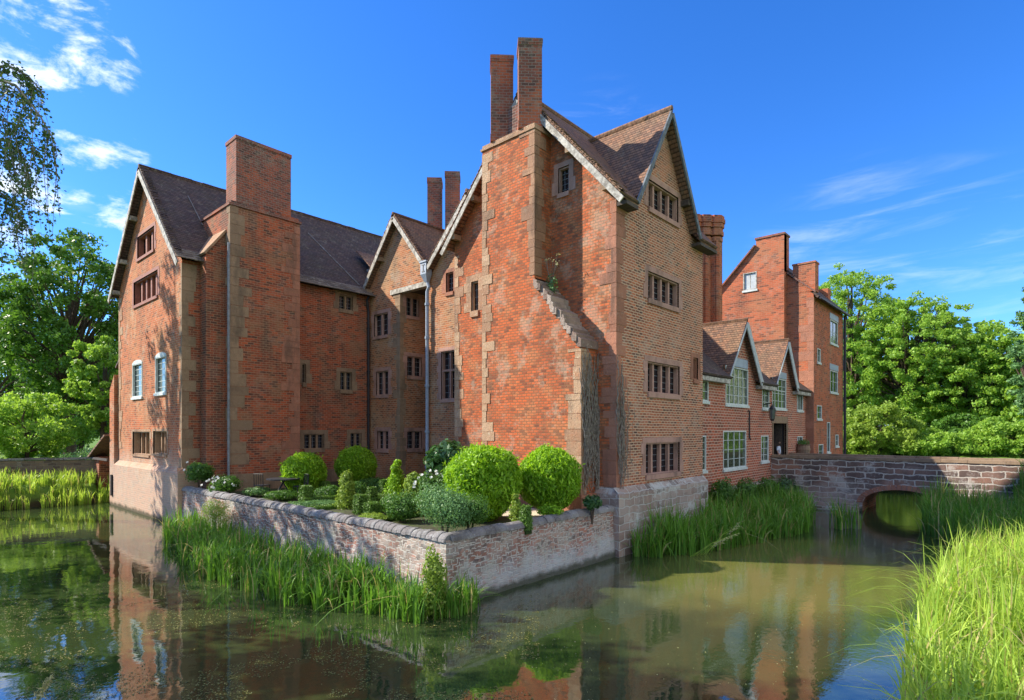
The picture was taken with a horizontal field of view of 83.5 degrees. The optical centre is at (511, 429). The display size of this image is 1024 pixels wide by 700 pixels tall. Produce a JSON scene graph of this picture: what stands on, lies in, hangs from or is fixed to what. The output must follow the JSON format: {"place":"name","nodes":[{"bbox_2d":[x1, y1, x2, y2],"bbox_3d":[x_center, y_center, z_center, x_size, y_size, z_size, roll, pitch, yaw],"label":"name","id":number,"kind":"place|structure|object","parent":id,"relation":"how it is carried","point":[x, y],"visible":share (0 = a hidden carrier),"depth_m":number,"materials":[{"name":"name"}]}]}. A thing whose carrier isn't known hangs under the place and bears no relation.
{"place":"outdoors","nodes":[
{"label":"outdoors","id":0,"kind":"place"},
{"bbox_2d":[231,480,511,531],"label":"garden soil","id":1,"kind":"structure","parent":0,"point":[416,522],"depth_m":16.61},
{"bbox_2d":[183,461,216,487],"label":"shrub","id":2,"kind":"object","parent":1,"relation":"on","point":[200,472],"visible":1,"depth_m":23.38,"materials":[{"name":"green plant"}]},
{"bbox_2d":[201,474,242,492],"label":"shrub","id":3,"kind":"object","parent":1,"relation":"on","point":[223,483],"visible":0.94,"depth_m":22.33,"materials":[{"name":"green plant"}]},
{"bbox_2d":[242,486,269,496],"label":"shrub","id":4,"kind":"object","parent":1,"relation":"on","point":[253,491],"visible":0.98,"depth_m":22.31,"materials":[{"name":"green plant"}]},
{"bbox_2d":[263,488,298,500],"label":"shrub","id":5,"kind":"object","parent":1,"relation":"on","point":[281,494],"visible":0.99,"depth_m":21.16,"materials":[{"name":"green plant"}]},
{"bbox_2d":[266,477,299,490],"bbox_3d":[-8.889,2.267,22.300,1.240,0.753,1.240,0,0,42],"label":"garden table","id":6,"kind":"object","parent":1,"relation":"on","point":[282,479],"visible":0.77,"depth_m":22.19,"materials":[{"name":"black metal"}]},
{"bbox_2d":[278,450,327,493],"bbox_3d":[-8.422,1.825,23.315,1.969,1.955,2.040,0,0,42],"label":"ball tree","id":7,"kind":"object","parent":1,"relation":"on","point":[301,464],"visible":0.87,"depth_m":22.79,"materials":[{"name":"green plant"}]},
{"bbox_2d":[297,485,313,500],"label":"topiary","id":8,"kind":"object","parent":1,"relation":"on","point":[305,491],"visible":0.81,"depth_m":20.48,"materials":[{"name":"green plant"}]},
{"bbox_2d":[299,494,339,500],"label":"box hedge","id":9,"kind":"object","parent":1,"relation":"on","point":[327,497],"visible":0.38,"depth_m":20.64,"materials":[{"name":"green plant"}]},
{"bbox_2d":[313,484,339,496],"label":"shrub","id":10,"kind":"object","parent":1,"relation":"on","point":[328,489],"visible":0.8,"depth_m":21.29,"materials":[{"name":"green plant"}]},
{"bbox_2d":[332,469,356,509],"bbox_3d":[-5.525,2.177,19.167,0.899,1.699,0.974,0,0,42],"label":"shrub","id":11,"kind":"object","parent":1,"relation":"on","point":[346,493],"visible":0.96,"depth_m":18.99,"materials":[{"name":"green plant"}]},
{"bbox_2d":[333,444,377,481],"bbox_3d":[-7.020,1.711,25.816,2.054,2.182,2.056,0,0,42],"label":"ball tree","id":12,"kind":"object","parent":1,"relation":"on","point":[359,462],"visible":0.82,"depth_m":25.29,"materials":[{"name":"green plant"}]},
{"bbox_2d":[352,481,366,493],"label":"shrub","id":13,"kind":"object","parent":1,"relation":"on","point":[359,487],"visible":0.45,"depth_m":20.84,"materials":[{"name":"green plant"}]},
{"bbox_2d":[352,493,367,514],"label":"topiary","id":14,"kind":"object","parent":1,"relation":"on","point":[359,500],"visible":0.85,"depth_m":17.77,"materials":[{"name":"green plant"}]},
{"bbox_2d":[362,501,381,515],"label":"topiary","id":15,"kind":"object","parent":1,"relation":"on","point":[372,506],"visible":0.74,"depth_m":17.09,"materials":[{"name":"green plant"}]},
{"bbox_2d":[366,486,378,501],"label":"topiary","id":16,"kind":"object","parent":1,"relation":"on","point":[372,493],"visible":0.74,"depth_m":19.51,"materials":[{"name":"green plant"}]},
{"bbox_2d":[359,476,386,491],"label":"shrub","id":17,"kind":"object","parent":1,"relation":"on","point":[373,481],"visible":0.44,"depth_m":23.29,"materials":[{"name":"green plant"}]},
{"bbox_2d":[359,512,386,519],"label":"shrub","id":18,"kind":"object","parent":1,"relation":"on","point":[380,516],"visible":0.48,"depth_m":16.17,"materials":[{"name":"green plant"}]},
{"bbox_2d":[383,459,404,494],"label":"shrub","id":19,"kind":"object","parent":1,"relation":"on","point":[396,476],"visible":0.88,"depth_m":22.14,"materials":[{"name":"green plant"}]},
{"bbox_2d":[382,488,418,521],"bbox_3d":[-3.128,2.249,16.430,1.112,1.114,1.058,0,0,42],"label":"shrub","id":20,"kind":"object","parent":1,"relation":"on","point":[400,507],"visible":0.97,"depth_m":16.17,"materials":[{"name":"green plant"}]},
{"bbox_2d":[402,471,428,515],"bbox_3d":[-2.972,2.198,17.866,1.229,1.836,1.234,0,0,42],"label":"shrub","id":21,"kind":"object","parent":1,"relation":"on","point":[411,479],"visible":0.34,"depth_m":17.59,"materials":[{"name":"green plant"}]},
{"bbox_2d":[412,469,444,495],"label":"shrub","id":22,"kind":"object","parent":1,"relation":"on","point":[428,477],"visible":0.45,"depth_m":17.30,"materials":[{"name":"green plant"}]},
{"bbox_2d":[423,438,464,473],"bbox_3d":[-2.284,1.546,19.449,1.491,2.514,1.567,0,0,-14],"label":"shrub","id":23,"kind":"object","parent":1,"relation":"on","point":[443,451],"visible":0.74,"depth_m":19.00,"materials":[{"name":"green plant"}]},
{"bbox_2d":[411,478,478,531],"bbox_3d":[-1.616,1.995,13.920,1.730,1.622,1.482,0,0,42],"label":"shrub","id":24,"kind":"object","parent":1,"relation":"on","point":[449,506],"visible":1,"depth_m":13.63,"materials":[{"name":"green plant"}]},
{"bbox_2d":[454,492,492,528],"bbox_3d":[-1.043,2.174,14.295,1.152,1.263,1.039,0,0,42],"label":"shrub","id":25,"kind":"object","parent":1,"relation":"on","point":[482,508],"visible":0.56,"depth_m":14.07,"materials":[{"name":"green plant"}]},
{"bbox_2d":[441,441,523,521],"bbox_3d":[-0.871,1.567,16.622,2.475,2.471,2.525,0,0,42],"label":"ball tree","id":26,"kind":"object","parent":1,"relation":"on","point":[493,473],"visible":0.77,"depth_m":15.88,"materials":[{"name":"green plant"}]},
{"bbox_2d":[508,493,520,521],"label":"shrub","id":27,"kind":"object","parent":1,"relation":"on","point":[515,508],"visible":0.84,"depth_m":15.24,"materials":[{"name":"green plant"}]},
{"bbox_2d":[536,503,563,515],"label":"shrub","id":28,"kind":"object","parent":1,"relation":"on","point":[545,509],"visible":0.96,"depth_m":16.19,"materials":[{"name":"green plant"}]},
{"bbox_2d":[518,443,585,509],"bbox_3d":[1.164,1.601,17.408,2.144,2.403,2.082,0,0,42],"label":"ball tree","id":29,"kind":"object","parent":1,"relation":"on","point":[551,475],"visible":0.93,"depth_m":16.79,"materials":[{"name":"green plant"}]},
{"bbox_2d":[0,490,1023,699],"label":"water","id":30,"kind":"structure","parent":0,"point":[723,651],"depth_m":11.60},
{"bbox_2d":[33,673,54,699],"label":"grass plume","id":31,"kind":"object","parent":30,"relation":"on","point":[44,687],"depth_m":7.44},
{"bbox_2d":[0,466,109,509],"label":"reed bed","id":32,"kind":"object","parent":30,"relation":"in","point":[69,480],"visible":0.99,"depth_m":30.71,"materials":[{"name":"plant"}]},
{"bbox_2d":[0,577,539,699],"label":"floating debris","id":33,"kind":"object","parent":30,"relation":"on","point":[122,690],"visible":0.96,"depth_m":9.64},
{"bbox_2d":[154,504,425,625],"bbox_3d":[-7.862,3.413,16.833,15.586,1.407,4.831,0,0,42],"label":"reed bed","id":34,"kind":"object","parent":30,"relation":"in","point":[220,551],"visible":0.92,"depth_m":14.85,"materials":[{"name":"plant"}]},
{"bbox_2d":[341,569,506,625],"bbox_3d":[-1.867,3.490,12.439,3.872,1.121,2.158,0,0,-41],"label":"reed bed","id":35,"kind":"object","parent":30,"relation":"in","point":[408,607],"visible":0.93,"depth_m":12.21,"materials":[{"name":"plant"}]},
{"bbox_2d":[420,544,448,618],"bbox_3d":[-1.640,3.314,12.334,0.629,1.774,0.692,0,0,42],"label":"waterside shrub","id":36,"kind":"object","parent":30,"relation":"in","point":[435,569],"visible":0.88,"depth_m":12.17,"materials":[{"name":"green plant"}]},
{"bbox_2d":[690,522,739,556],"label":"reed heads","id":37,"kind":"object","parent":30,"relation":"in","point":[718,541],"visible":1,"depth_m":18.26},
{"bbox_2d":[614,478,855,565],"bbox_3d":[9.869,3.136,23.515,7.197,1.928,18.677,0,0,42],"label":"reed bed","id":38,"kind":"object","parent":30,"relation":"in","point":[789,512],"visible":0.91,"depth_m":20.11,"materials":[{"name":"plant"}]},
{"bbox_2d":[824,494,866,529],"bbox_3d":[13.243,3.278,22.983,1.881,1.544,1.611,0,0,30],"label":"reed bed","id":39,"kind":"object","parent":30,"relation":"in","point":[839,523],"visible":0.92,"depth_m":23.15,"materials":[{"name":"plant"}]},
{"bbox_2d":[891,447,1023,545],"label":"reed bed","id":40,"kind":"object","parent":30,"relation":"on","point":[938,509],"visible":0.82,"depth_m":20.91,"materials":[{"name":"plant"}]},
{"bbox_2d":[0,436,1023,516],"bbox_3d":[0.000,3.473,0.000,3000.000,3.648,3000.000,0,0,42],"label":"ground","id":41,"kind":"structure","parent":0,"point":[33,499],"depth_m":30.81,"materials":[{"name":"green plant"}]},
{"bbox_2d":[0,291,56,438],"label":"tree","id":42,"kind":"object","parent":41,"relation":"on","point":[4,373],"visible":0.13,"depth_m":61.42,"materials":[{"name":"green plant"}]},
{"bbox_2d":[0,60,66,309],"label":"birch tree","id":43,"kind":"object","parent":41,"relation":"on","point":[13,147],"visible":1,"depth_m":9.64,"materials":[{"name":"green plant"}]},
{"bbox_2d":[0,457,94,482],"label":"boundary wall","id":44,"kind":"structure","parent":41,"relation":"on","point":[46,464],"depth_m":32.55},
{"bbox_2d":[0,390,97,458],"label":"tree","id":45,"kind":"object","parent":41,"relation":"on","point":[52,437],"visible":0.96,"depth_m":44.78,"materials":[{"name":"green plant"}]},
{"bbox_2d":[0,315,115,451],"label":"tree","id":46,"kind":"object","parent":41,"relation":"on","point":[79,447],"visible":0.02,"depth_m":69.68,"materials":[{"name":"green plant"}]},
{"bbox_2d":[0,227,118,457],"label":"tree","id":47,"kind":"object","parent":41,"relation":"on","point":[61,333],"visible":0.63,"depth_m":49.11,"materials":[{"name":"green plant"}]},
{"bbox_2d":[59,446,92,459],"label":"bush","id":48,"kind":"object","parent":41,"relation":"on","point":[75,454],"visible":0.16,"depth_m":41.83,"materials":[{"name":"green plant"}]},
{"bbox_2d":[61,335,118,438],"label":"tree","id":49,"kind":"object","parent":41,"relation":"on","point":[95,414],"visible":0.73,"depth_m":44.97,"materials":[{"name":"green plant"}]},
{"bbox_2d":[87,434,109,490],"bbox_3d":[-22.336,1.875,33.088,3.900,3.250,2.800,0,0,42],"label":"garden shelter","id":50,"kind":"object","parent":41,"relation":"on","point":[99,453],"visible":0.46,"depth_m":32.76,"materials":[{"name":"red brick"}]},
{"bbox_2d":[181,486,614,606],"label":"garden wall","id":51,"kind":"structure","parent":41,"relation":"on","point":[500,557],"depth_m":15.41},
{"bbox_2d":[201,498,230,525],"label":"waterside shrub","id":52,"kind":"object","parent":51,"relation":"attached to","point":[219,511],"visible":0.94,"depth_m":20.21,"materials":[{"name":"green plant"}]},
{"bbox_2d":[519,504,533,534],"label":"trailing wall plant","id":53,"kind":"object","parent":51,"relation":"on","point":[526,515],"visible":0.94,"depth_m":14.91,"materials":[{"name":"green plant"}]},
{"bbox_2d":[582,494,602,523],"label":"shrub","id":54,"kind":"object","parent":51,"relation":"on","point":[591,503],"visible":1,"depth_m":16.89,"materials":[{"name":"green plant"}]},
{"bbox_2d":[107,37,850,556],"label":"manor house","id":55,"kind":"structure","parent":41,"relation":"on","point":[265,329],"depth_m":24.79,"materials":[{"name":"brick"}]},
{"bbox_2d":[131,360,142,399],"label":"window","id":56,"kind":"structure","parent":55,"relation":"in","point":[137,366],"depth_m":28.41,"materials":[{"name":"white paint"}]},
{"bbox_2d":[131,429,150,457],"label":"window","id":57,"kind":"structure","parent":55,"relation":"in","point":[141,445],"depth_m":28.39,"materials":[{"name":"stone"}]},
{"bbox_2d":[136,221,155,262],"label":"window","id":58,"kind":"structure","parent":55,"relation":"in","point":[147,242],"depth_m":27.69,"materials":[{"name":"pink stone"}]},
{"bbox_2d":[132,265,159,308],"bbox_3d":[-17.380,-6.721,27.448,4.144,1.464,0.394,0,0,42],"label":"window","id":59,"kind":"structure","parent":55,"relation":"in","point":[147,289],"depth_m":27.71,"materials":[{"name":"pink stone"}]},
{"bbox_2d":[153,352,166,395],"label":"window","id":60,"kind":"structure","parent":55,"relation":"in","point":[160,358],"depth_m":26.09,"materials":[{"name":"white paint"}]},
{"bbox_2d":[152,428,167,456],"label":"window","id":61,"kind":"structure","parent":55,"relation":"in","point":[161,434],"depth_m":26.42,"materials":[{"name":"stone"}]},
{"bbox_2d":[300,359,311,386],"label":"window","id":62,"kind":"structure","parent":55,"relation":"in","point":[308,378],"depth_m":28.20,"materials":[{"name":"grey stone"}]},
{"bbox_2d":[300,430,329,452],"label":"window","id":63,"kind":"structure","parent":55,"relation":"in","point":[312,441],"depth_m":28.63,"materials":[{"name":"grey stone"}]},
{"bbox_2d":[333,289,357,313],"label":"window","id":64,"kind":"structure","parent":55,"relation":"in","point":[342,302],"depth_m":29.89,"materials":[{"name":"grey stone"}]},
{"bbox_2d":[335,367,356,393],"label":"window","id":65,"kind":"structure","parent":55,"relation":"in","point":[344,384],"depth_m":29.90,"materials":[{"name":"grey stone"}]},
{"bbox_2d":[345,429,366,447],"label":"window","id":66,"kind":"structure","parent":55,"relation":"in","point":[354,436],"depth_m":30.34,"materials":[{"name":"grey stone"}]},
{"bbox_2d":[371,308,390,339],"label":"window","id":67,"kind":"structure","parent":55,"relation":"in","point":[382,329],"depth_m":30.33,"materials":[{"name":"stone"}]},
{"bbox_2d":[373,367,391,397],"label":"window","id":68,"kind":"structure","parent":55,"relation":"in","point":[383,378],"depth_m":30.28,"materials":[{"name":"stone"}]},
{"bbox_2d":[374,427,391,452],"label":"window","id":69,"kind":"structure","parent":55,"relation":"in","point":[384,434],"depth_m":30.22,"materials":[{"name":"stone"}]},
{"bbox_2d":[402,293,423,320],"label":"window","id":70,"kind":"structure","parent":55,"relation":"in","point":[410,303],"depth_m":29.84,"materials":[{"name":"stone"}]},
{"bbox_2d":[403,352,424,379],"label":"window","id":71,"kind":"structure","parent":55,"relation":"in","point":[412,365],"depth_m":29.92,"materials":[{"name":"stone"}]},
{"bbox_2d":[404,428,424,451],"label":"window","id":72,"kind":"structure","parent":55,"relation":"in","point":[413,436],"depth_m":29.92,"materials":[{"name":"stone"}]},
{"bbox_2d":[437,346,454,402],"bbox_3d":[-2.875,-2.557,26.771,1.627,2.584,0.344,0,0,42],"label":"window","id":73,"kind":"structure","parent":55,"relation":"in","point":[447,366],"depth_m":27.05,"materials":[{"name":"stone"}]},
{"bbox_2d":[442,267,454,295],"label":"window","id":74,"kind":"structure","parent":55,"relation":"in","point":[449,290],"depth_m":26.82,"materials":[{"name":"pink stone"}]},
{"bbox_2d":[464,273,481,316],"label":"window","id":75,"kind":"structure","parent":55,"relation":"in","point":[476,290],"depth_m":22.65,"materials":[{"name":"stone"}]},
{"bbox_2d":[545,253,559,293],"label":"wall plant","id":76,"kind":"object","parent":55,"relation":"on","point":[551,286],"depth_m":19.27,"materials":[{"name":"green plant"}]},
{"bbox_2d":[552,158,575,198],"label":"window","id":77,"kind":"structure","parent":55,"relation":"in","point":[567,180],"depth_m":19.71,"materials":[{"name":"stone"}]},
{"bbox_2d":[579,347,634,494],"bbox_3d":[3.048,-0.032,18.394,0.830,5.266,2.118,0,0,80],"label":"dead ivy","id":78,"kind":"object","parent":55,"relation":"attached to","point":[592,424],"visible":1,"depth_m":18.28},
{"bbox_2d":[641,437,682,479],"bbox_3d":[5.328,0.999,20.610,0.354,1.455,3.167,0,0,42],"label":"window","id":79,"kind":"structure","parent":55,"relation":"in","point":[659,454],"depth_m":20.63,"materials":[{"name":"stone"}]},
{"bbox_2d":[644,175,681,228],"bbox_3d":[5.358,-8.158,20.644,0.354,1.330,2.876,0,0,42],"label":"window","id":80,"kind":"structure","parent":55,"relation":"in","point":[660,203],"depth_m":20.68,"materials":[{"name":"stone"}]},
{"bbox_2d":[643,264,682,312],"bbox_3d":[5.360,-4.998,20.646,0.354,1.301,2.937,0,0,42],"label":"window","id":81,"kind":"structure","parent":55,"relation":"in","point":[661,292],"depth_m":20.67,"materials":[{"name":"stone"}]},
{"bbox_2d":[643,355,682,399],"bbox_3d":[5.373,-1.831,20.661,0.354,1.431,3.031,0,0,42],"label":"window","id":82,"kind":"structure","parent":55,"relation":"in","point":[661,379],"depth_m":20.68,"materials":[{"name":"stone"}]},
{"bbox_2d":[690,352,700,383],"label":"window","id":83,"kind":"structure","parent":55,"relation":"in","point":[693,370],"depth_m":22.69,"materials":[{"name":"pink stone"}]},
{"bbox_2d":[703,375,709,403],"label":"window","id":84,"kind":"structure","parent":55,"relation":"in","point":[705,384],"depth_m":24.92,"materials":[{"name":"white paint"}]},
{"bbox_2d":[722,431,747,471],"bbox_3d":[10.566,0.994,27.254,0.170,1.897,2.960,0,0,42],"label":"window","id":85,"kind":"structure","parent":55,"relation":"in","point":[734,442],"depth_m":27.27,"materials":[{"name":"white paint"}]},
{"bbox_2d":[723,365,749,407],"bbox_3d":[10.750,-2.016,27.458,0.170,1.910,2.953,0,0,42],"label":"window","id":86,"kind":"structure","parent":55,"relation":"in","point":[736,392],"depth_m":27.64,"materials":[{"name":"glass"}]},
{"bbox_2d":[742,271,757,292],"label":"window","id":87,"kind":"structure","parent":55,"relation":"in","point":[749,279],"depth_m":37.68,"materials":[{"name":"white paint"}]},
{"bbox_2d":[762,385,768,410],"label":"window","id":88,"kind":"structure","parent":55,"relation":"in","point":[765,394],"depth_m":30.45,"materials":[{"name":"glass"}]},
{"bbox_2d":[761,435,769,463],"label":"window","id":89,"kind":"structure","parent":55,"relation":"in","point":[764,439],"depth_m":30.45,"materials":[{"name":"white paint"}]},
{"bbox_2d":[770,377,787,410],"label":"window","id":90,"kind":"structure","parent":55,"relation":"in","point":[779,396],"depth_m":32.35,"materials":[{"name":"glass"}]},
{"bbox_2d":[771,416,787,454],"bbox_3d":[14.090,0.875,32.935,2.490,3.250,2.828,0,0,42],"label":"doorway","id":91,"kind":"structure","parent":55,"relation":"in","point":[778,426],"depth_m":33.06,"materials":[{"name":"grey stone"}]},
{"bbox_2d":[796,439,810,452],"bbox_3d":[17.433,1.521,34.319,0.800,1.957,0.780,0,0,42],"label":"stone urn","id":92,"kind":"object","parent":55,"relation":"on","point":[803,446],"visible":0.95,"depth_m":34.06,"materials":[{"name":"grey stone"}]},
{"bbox_2d":[830,319,838,347],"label":"window","id":93,"kind":"structure","parent":55,"relation":"in","point":[833,325],"depth_m":39.38,"materials":[{"name":"glass"}]},
{"bbox_2d":[830,370,838,394],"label":"window","id":94,"kind":"structure","parent":55,"relation":"in","point":[833,374],"depth_m":39.38,"materials":[{"name":"white paint"}]},
{"bbox_2d":[709,476,737,503],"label":"weed clump","id":95,"kind":"object","parent":41,"relation":"on","point":[723,487],"visible":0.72,"depth_m":24.36,"materials":[{"name":"green plant"}]},
{"bbox_2d":[733,477,759,502],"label":"weed clump","id":96,"kind":"object","parent":41,"relation":"on","point":[743,485],"visible":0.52,"depth_m":25.90,"materials":[{"name":"green plant"}]},
{"bbox_2d":[757,476,779,496],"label":"weed clump","id":97,"kind":"object","parent":41,"relation":"on","point":[765,481],"visible":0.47,"depth_m":27.61,"materials":[{"name":"green plant"}]},
{"bbox_2d":[775,474,797,494],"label":"weed clump","id":98,"kind":"object","parent":41,"relation":"on","point":[787,481],"visible":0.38,"depth_m":29.14,"materials":[{"name":"green plant"}]},
{"bbox_2d":[819,262,915,437],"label":"tree","id":99,"kind":"object","parent":41,"relation":"on","point":[868,291],"visible":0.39,"depth_m":63.58,"materials":[{"name":"green plant"}]},
{"bbox_2d":[846,400,925,454],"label":"bush","id":100,"kind":"object","parent":41,"relation":"on","point":[906,427],"visible":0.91,"depth_m":48.61,"materials":[{"name":"green plant"}]},
{"bbox_2d":[771,453,1023,511],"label":"stone bridge","id":101,"kind":"structure","parent":41,"relation":"on","point":[864,480],"depth_m":27.87,"materials":[{"name":"red stone"}]},
{"bbox_2d":[850,290,980,431],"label":"tree","id":102,"kind":"object","parent":41,"relation":"on","point":[903,396],"visible":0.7,"depth_m":59.61,"materials":[{"name":"green plant"}]},
{"bbox_2d":[874,426,967,455],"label":"bush","id":103,"kind":"object","parent":41,"relation":"on","point":[933,441],"visible":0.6,"depth_m":46.91,"materials":[{"name":"green plant"}]},
{"bbox_2d":[823,512,1023,699],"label":"reed bed","id":104,"kind":"object","parent":41,"relation":"on","point":[974,591],"visible":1,"depth_m":9.12,"materials":[{"name":"plant"}]},
{"bbox_2d":[926,413,995,437],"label":"bush","id":105,"kind":"object","parent":41,"relation":"on","point":[963,421],"visible":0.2,"depth_m":51.66,"materials":[{"name":"green plant"}]},
{"bbox_2d":[903,303,1023,431],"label":"tree","id":106,"kind":"object","parent":41,"relation":"on","point":[957,399],"visible":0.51,"depth_m":57.07,"materials":[{"name":"green plant"}]},
{"bbox_2d":[941,318,1023,422],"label":"tree","id":107,"kind":"object","parent":41,"relation":"on","point":[1009,397],"visible":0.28,"depth_m":56.23,"materials":[{"name":"green plant"}]},
{"bbox_2d":[950,345,1023,421],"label":"tree","id":108,"kind":"object","parent":41,"relation":"on","point":[1000,409],"visible":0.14,"depth_m":56.30,"materials":[{"name":"green plant"}]},
{"bbox_2d":[952,416,1023,456],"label":"bush","id":109,"kind":"object","parent":41,"relation":"on","point":[997,436],"visible":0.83,"depth_m":45.10,"materials":[{"name":"green plant"}]},
{"bbox_2d":[1005,287,1023,420],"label":"tree","id":110,"kind":"object","parent":41,"relation":"on","point":[1018,362],"visible":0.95,"depth_m":47.61,"materials":[{"name":"green plant"}]},
{"bbox_2d":[0,0,1023,425],"label":"sky","id":111,"kind":"structure","parent":0,"point":[884,137],"materials":[{"name":"blue"}]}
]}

